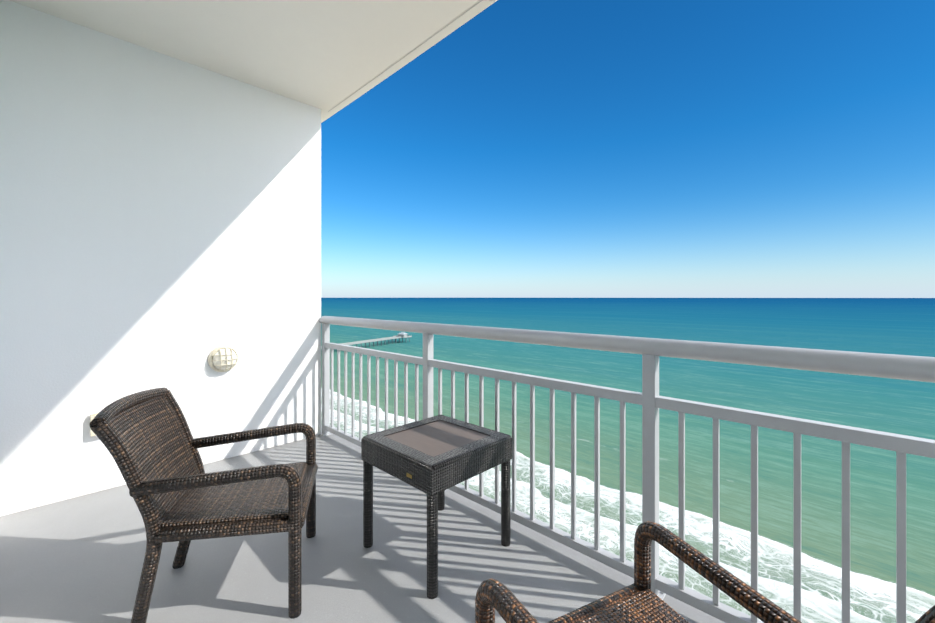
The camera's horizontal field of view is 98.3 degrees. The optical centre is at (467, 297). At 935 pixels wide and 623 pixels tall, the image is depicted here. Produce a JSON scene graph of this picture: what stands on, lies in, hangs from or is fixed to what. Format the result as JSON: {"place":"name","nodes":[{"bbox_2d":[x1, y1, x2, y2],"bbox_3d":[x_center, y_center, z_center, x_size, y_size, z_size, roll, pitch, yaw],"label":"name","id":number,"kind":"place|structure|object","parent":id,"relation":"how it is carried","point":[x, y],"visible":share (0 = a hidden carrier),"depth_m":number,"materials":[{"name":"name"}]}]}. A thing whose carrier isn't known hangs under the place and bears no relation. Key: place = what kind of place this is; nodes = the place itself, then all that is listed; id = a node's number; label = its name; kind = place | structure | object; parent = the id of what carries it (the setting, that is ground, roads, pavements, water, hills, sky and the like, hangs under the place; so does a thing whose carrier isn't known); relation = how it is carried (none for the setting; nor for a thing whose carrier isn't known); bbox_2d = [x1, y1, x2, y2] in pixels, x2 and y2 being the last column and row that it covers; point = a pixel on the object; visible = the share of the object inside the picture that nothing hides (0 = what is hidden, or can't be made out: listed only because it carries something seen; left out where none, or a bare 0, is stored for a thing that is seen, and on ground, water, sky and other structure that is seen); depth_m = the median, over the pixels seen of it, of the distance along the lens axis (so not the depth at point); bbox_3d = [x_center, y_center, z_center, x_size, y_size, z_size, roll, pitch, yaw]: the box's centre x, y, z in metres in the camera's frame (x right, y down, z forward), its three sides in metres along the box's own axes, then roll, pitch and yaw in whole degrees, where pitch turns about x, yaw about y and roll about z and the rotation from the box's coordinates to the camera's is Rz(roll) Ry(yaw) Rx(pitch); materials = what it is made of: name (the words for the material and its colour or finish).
{"place":"outdoors","nodes":[
{"label":"outdoors","id":0,"kind":"place"},
{"bbox_2d":[0,425,725,622],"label":"balcony floor","id":1,"kind":"structure","parent":0,"point":[79,559],"depth_m":1.83,"materials":[{"name":"grey concrete"}]},
{"bbox_2d":[0,0,320,515],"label":"partition wall","id":2,"kind":"structure","parent":1,"relation":"on","point":[160,220],"depth_m":2.67,"materials":[{"name":"paint"}]},
{"bbox_2d":[90,412,98,436],"bbox_3d":[-2.281,0.784,2.519,0.056,0.136,0.100,0,0,44],"label":"outlet cover","id":3,"kind":"object","parent":2,"relation":"attached to","point":[92,415],"visible":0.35,"depth_m":2.48,"materials":[{"name":"beige plastic"}]},
{"bbox_2d":[208,345,237,371],"bbox_3d":[-1.793,0.459,2.993,0.098,0.200,0.200,0,0,44],"label":"wall light","id":4,"kind":"object","parent":2,"relation":"attached to","point":[223,358],"visible":0.98,"depth_m":2.97,"materials":[{"name":"beige plastic"}]},
{"bbox_2d":[90,387,317,622],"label":"wicker armchair","id":5,"kind":"object","parent":1,"relation":"on","point":[176,491],"visible":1,"depth_m":1.55,"materials":[{"name":"black"}]},
{"bbox_2d":[361,415,511,598],"bbox_3d":[-0.149,0.946,1.985,0.525,0.536,0.526,0,0,44],"label":"wicker side table","id":6,"kind":"object","parent":1,"relation":"on","point":[434,458],"visible":1,"depth_m":1.88,"materials":[{"name":"black wicker"}]},
{"bbox_2d":[319,323,934,622],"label":"railing frame","id":7,"kind":"object","parent":1,"relation":"on","point":[650,400],"visible":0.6,"depth_m":1.64,"materials":[{"name":"white metal"}]},
{"bbox_2d":[319,316,934,382],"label":"handrail","id":8,"kind":"object","parent":7,"relation":"attached to","point":[909,367],"visible":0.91,"depth_m":1.48,"materials":[{"name":"white metal"}]},
{"bbox_2d":[475,521,934,622],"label":"wicker armchair","id":9,"kind":"object","parent":1,"relation":"on","point":[638,600],"visible":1,"depth_m":1.04,"materials":[{"name":"black"}]},
{"bbox_2d":[321,298,934,622],"bbox_3d":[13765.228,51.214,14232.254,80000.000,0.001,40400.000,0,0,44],"label":"ocean","id":10,"kind":"structure","parent":0,"point":[900,326],"depth_m":170.80,"materials":[{"name":"teal liquid"}]},
{"bbox_2d":[321,332,411,348],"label":"fishing pier","id":11,"kind":"structure","parent":10,"relation":"on","point":[402,335],"depth_m":430.21,"materials":[{"name":"white concrete"}]},
{"bbox_2d":[321,0,934,297],"label":"sky","id":12,"kind":"structure","parent":0,"point":[538,148],"materials":[{"name":"blue"}]},
{"bbox_3d":[0.545,-0.224,-0.990,9.000,2.877,0.250,0,0,44],"label":"building wall","id":13,"kind":"object","parent":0,"visible":0},
{"bbox_2d":[10,0,496,122],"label":"ceiling slab","id":14,"kind":"structure","parent":13,"relation":"on","point":[325,56],"depth_m":2.55,"materials":[{"name":"white paint"}]},
{"bbox_2d":[328,0,482,111],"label":"ceiling edge trim","id":15,"kind":"structure","parent":14,"relation":"attached to","point":[410,52],"depth_m":2.72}
]}

